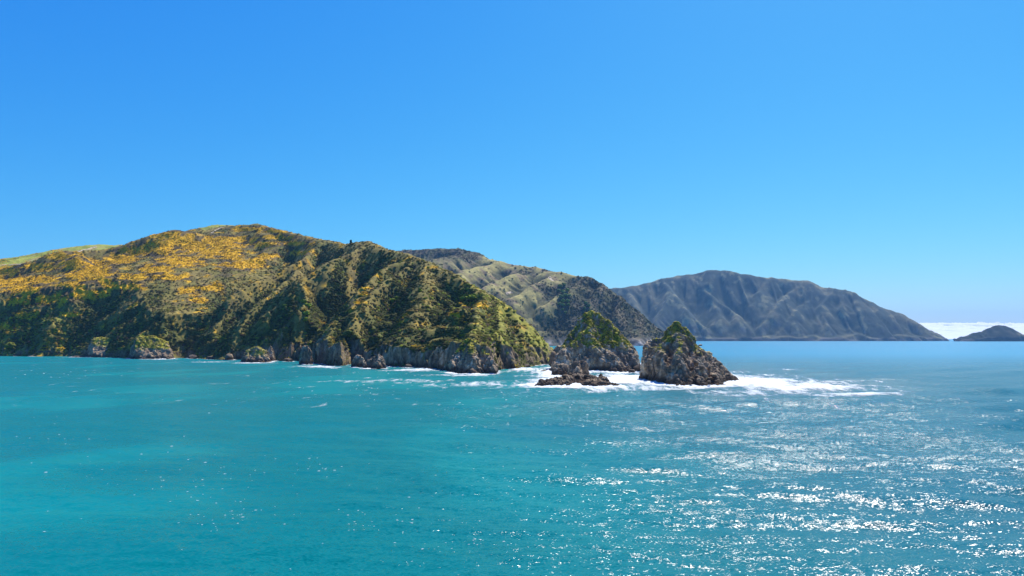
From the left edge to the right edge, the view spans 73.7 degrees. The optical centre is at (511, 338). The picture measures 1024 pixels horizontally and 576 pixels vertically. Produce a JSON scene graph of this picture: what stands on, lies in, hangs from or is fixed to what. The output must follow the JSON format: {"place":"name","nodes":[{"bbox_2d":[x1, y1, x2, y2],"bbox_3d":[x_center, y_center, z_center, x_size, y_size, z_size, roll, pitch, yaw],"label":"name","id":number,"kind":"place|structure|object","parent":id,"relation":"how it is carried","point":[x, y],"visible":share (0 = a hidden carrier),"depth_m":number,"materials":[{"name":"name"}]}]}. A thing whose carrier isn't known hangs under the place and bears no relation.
{"place":"outdoors","nodes":[
{"label":"outdoors","id":0,"kind":"place"},
{"bbox_2d":[0,224,552,369],"bbox_3d":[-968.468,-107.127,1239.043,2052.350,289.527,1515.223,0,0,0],"label":"headland","id":1,"kind":"structure","parent":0,"point":[337,354],"depth_m":959.30,"materials":[{"name":"green plant"}]},
{"bbox_2d":[4,342,15,348],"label":"shrub","id":2,"kind":"object","parent":1,"relation":"on","point":[11,345],"visible":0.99,"depth_m":971.67,"materials":[{"name":"green plant"}]},
{"bbox_2d":[0,225,523,350],"bbox_3d":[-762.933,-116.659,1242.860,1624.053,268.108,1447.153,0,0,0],"label":"gorse","id":3,"kind":"object","parent":1,"relation":"on","point":[132,259],"visible":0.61,"depth_m":1180.33,"materials":[{"name":"yellow plant"}]},
{"bbox_2d":[0,223,553,359],"bbox_3d":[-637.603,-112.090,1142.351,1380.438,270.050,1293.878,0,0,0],"label":"scrub","id":4,"kind":"object","parent":1,"relation":"on","point":[404,309],"visible":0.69,"depth_m":880.31,"materials":[{"name":"green plant"}]},
{"bbox_2d":[304,303,311,308],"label":"shrub","id":5,"kind":"object","parent":1,"relation":"on","point":[308,305],"visible":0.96,"depth_m":832.58,"materials":[{"name":"green plant"}]},
{"bbox_2d":[343,329,352,336],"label":"shrub","id":6,"kind":"object","parent":1,"relation":"on","point":[348,332],"visible":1,"depth_m":679.04,"materials":[{"name":"green plant"}]},
{"bbox_2d":[349,334,358,340],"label":"shrub","id":7,"kind":"object","parent":1,"relation":"on","point":[354,337],"visible":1,"depth_m":679.99,"materials":[{"name":"green plant"}]},
{"bbox_2d":[460,296,466,301],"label":"shrub","id":8,"kind":"object","parent":1,"relation":"on","point":[462,298],"visible":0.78,"depth_m":757.33,"materials":[{"name":"green plant"}]},
{"bbox_2d":[467,293,476,299],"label":"shrub","id":9,"kind":"object","parent":1,"relation":"on","point":[473,296],"visible":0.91,"depth_m":738.41,"materials":[{"name":"green plant"}]},
{"bbox_2d":[447,338,497,373],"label":"rock buttress","id":10,"kind":"object","parent":1,"relation":"on","point":[466,358],"visible":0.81,"depth_m":494.43,"materials":[{"name":"grey stone"}]},
{"bbox_2d":[553,345,560,353],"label":"rock","id":11,"kind":"object","parent":1,"relation":"on","point":[556,348],"visible":0.23,"depth_m":637.45,"materials":[{"name":"grey stone"}]},
{"bbox_2d":[0,339,1023,575],"bbox_3d":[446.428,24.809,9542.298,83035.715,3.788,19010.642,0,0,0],"label":"sea","id":12,"kind":"structure","parent":0,"point":[921,473],"depth_m":130.93,"materials":[{"name":"liquid"}]},
{"bbox_2d":[84,337,112,357],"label":"rounded rock","id":13,"kind":"object","parent":12,"relation":"in","point":[97,346],"visible":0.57,"depth_m":914.05,"materials":[{"name":"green stone"}]},
{"bbox_2d":[128,335,173,358],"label":"rounded rock","id":14,"kind":"object","parent":12,"relation":"in","point":[149,347],"visible":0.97,"depth_m":839.50,"materials":[{"name":"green stone"}]},
{"bbox_2d":[189,355,196,358],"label":"rock","id":15,"kind":"object","parent":12,"relation":"in","point":[192,356],"visible":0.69,"depth_m":838.61,"materials":[{"name":"grey stone"}]},
{"bbox_2d":[225,354,233,359],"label":"rock","id":16,"kind":"object","parent":12,"relation":"in","point":[229,357],"visible":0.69,"depth_m":785.04,"materials":[{"name":"grey stone"}]},
{"bbox_2d":[240,346,271,362],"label":"islet rock","id":17,"kind":"object","parent":12,"relation":"in","point":[256,354],"visible":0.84,"depth_m":715.31,"materials":[{"name":"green stone"}]},
{"bbox_2d":[268,345,275,360],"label":"islet rock","id":18,"kind":"object","parent":12,"relation":"in","point":[271,354],"visible":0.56,"depth_m":746.47,"materials":[{"name":"grey stone"}]},
{"bbox_2d":[299,346,312,364],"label":"rock pillar","id":19,"kind":"object","parent":12,"relation":"in","point":[305,356],"visible":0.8,"depth_m":651.65,"materials":[{"name":"grey stone"}]},
{"bbox_2d":[16,370,617,549],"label":"foam flecks","id":20,"kind":"object","parent":12,"relation":"on","point":[264,455],"visible":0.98,"depth_m":116.66,"materials":[{"name":"white liquid"}]},
{"bbox_2d":[351,355,364,366],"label":"islet rock","id":21,"kind":"object","parent":12,"relation":"in","point":[358,360],"visible":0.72,"depth_m":591.41,"materials":[{"name":"grey stone"}]},
{"bbox_2d":[363,354,386,368],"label":"islet rock","id":22,"kind":"object","parent":12,"relation":"in","point":[376,362],"visible":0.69,"depth_m":562.38,"materials":[{"name":"grey stone"}]},
{"bbox_2d":[490,365,497,373],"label":"rock","id":23,"kind":"object","parent":12,"relation":"in","point":[493,369],"visible":0.91,"depth_m":476.62,"materials":[{"name":"grey stone"}]},
{"bbox_2d":[126,358,897,396],"bbox_3d":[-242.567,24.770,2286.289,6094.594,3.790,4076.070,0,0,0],"label":"sea foam","id":24,"kind":"object","parent":12,"relation":"on","point":[769,383],"visible":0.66,"depth_m":369.97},
{"bbox_2d":[548,351,555,366],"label":"rock","id":25,"kind":"object","parent":12,"relation":"in","point":[552,355],"visible":0.46,"depth_m":558.00,"materials":[{"name":"grey stone"}]},
{"bbox_2d":[550,363,568,374],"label":"islet rock","id":26,"kind":"object","parent":12,"relation":"in","point":[560,369],"visible":0.43,"depth_m":459.78,"materials":[{"name":"grey stone"}]},
{"bbox_2d":[534,373,618,385],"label":"rock shelf","id":27,"kind":"object","parent":12,"relation":"in","point":[590,380],"visible":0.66,"depth_m":358.99,"materials":[{"name":"stone"}]},
{"bbox_2d":[567,360,589,374],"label":"islet rock","id":28,"kind":"object","parent":12,"relation":"in","point":[580,367],"visible":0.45,"depth_m":437.64,"materials":[{"name":"grey stone"}]},
{"bbox_2d":[549,310,639,371],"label":"sea stack","id":29,"kind":"object","parent":12,"relation":"in","point":[595,341],"visible":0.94,"depth_m":530.17,"materials":[{"name":"grey stone"}]},
{"bbox_2d":[633,364,639,370],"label":"rock","id":30,"kind":"object","parent":12,"relation":"in","point":[636,367],"visible":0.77,"depth_m":518.27,"materials":[{"name":"grey stone"}]},
{"bbox_2d":[638,332,738,385],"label":"sea stack","id":31,"kind":"object","parent":12,"relation":"in","point":[671,359],"visible":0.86,"depth_m":386.48,"materials":[{"name":"grey stone"}]},
{"bbox_2d":[642,321,696,354],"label":"vegetation","id":32,"kind":"object","parent":31,"relation":"on","point":[674,327],"visible":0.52,"depth_m":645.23,"materials":[{"name":"green plant"}]},
{"bbox_2d":[0,0,1023,323],"label":"sky","id":33,"kind":"structure","parent":0,"point":[873,150],"materials":[{"name":"blue"}]},
{"bbox_2d":[398,248,663,345],"bbox_3d":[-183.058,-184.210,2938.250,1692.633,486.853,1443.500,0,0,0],"label":"hill","id":34,"kind":"structure","parent":0,"point":[530,305],"depth_m":2584.58,"materials":[{"name":"green plant"}]},
{"bbox_2d":[399,248,664,337],"bbox_3d":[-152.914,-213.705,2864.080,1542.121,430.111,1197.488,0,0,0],"label":"hill scrub","id":35,"kind":"object","parent":34,"relation":"on","point":[570,303],"visible":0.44,"depth_m":2554.14,"materials":[{"name":"green plant"}]},
{"bbox_2d":[610,270,948,340],"bbox_3d":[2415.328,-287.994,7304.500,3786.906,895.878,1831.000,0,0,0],"label":"mountain","id":36,"kind":"structure","parent":0,"point":[715,305],"depth_m":6800.51,"materials":[{"name":"grey stone"}]},
{"bbox_2d":[919,322,1023,338],"bbox_3d":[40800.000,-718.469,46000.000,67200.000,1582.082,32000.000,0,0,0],"label":"cloud","id":37,"kind":"structure","parent":0,"point":[955,330],"depth_m":45227.75,"materials":[{"name":"white"}]},
{"bbox_2d":[955,325,1023,340],"bbox_3d":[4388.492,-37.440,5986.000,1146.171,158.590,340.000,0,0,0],"label":"island","id":38,"kind":"structure","parent":0,"point":[999,333],"depth_m":5876.46,"materials":[{"name":"grey stone"}]}
]}

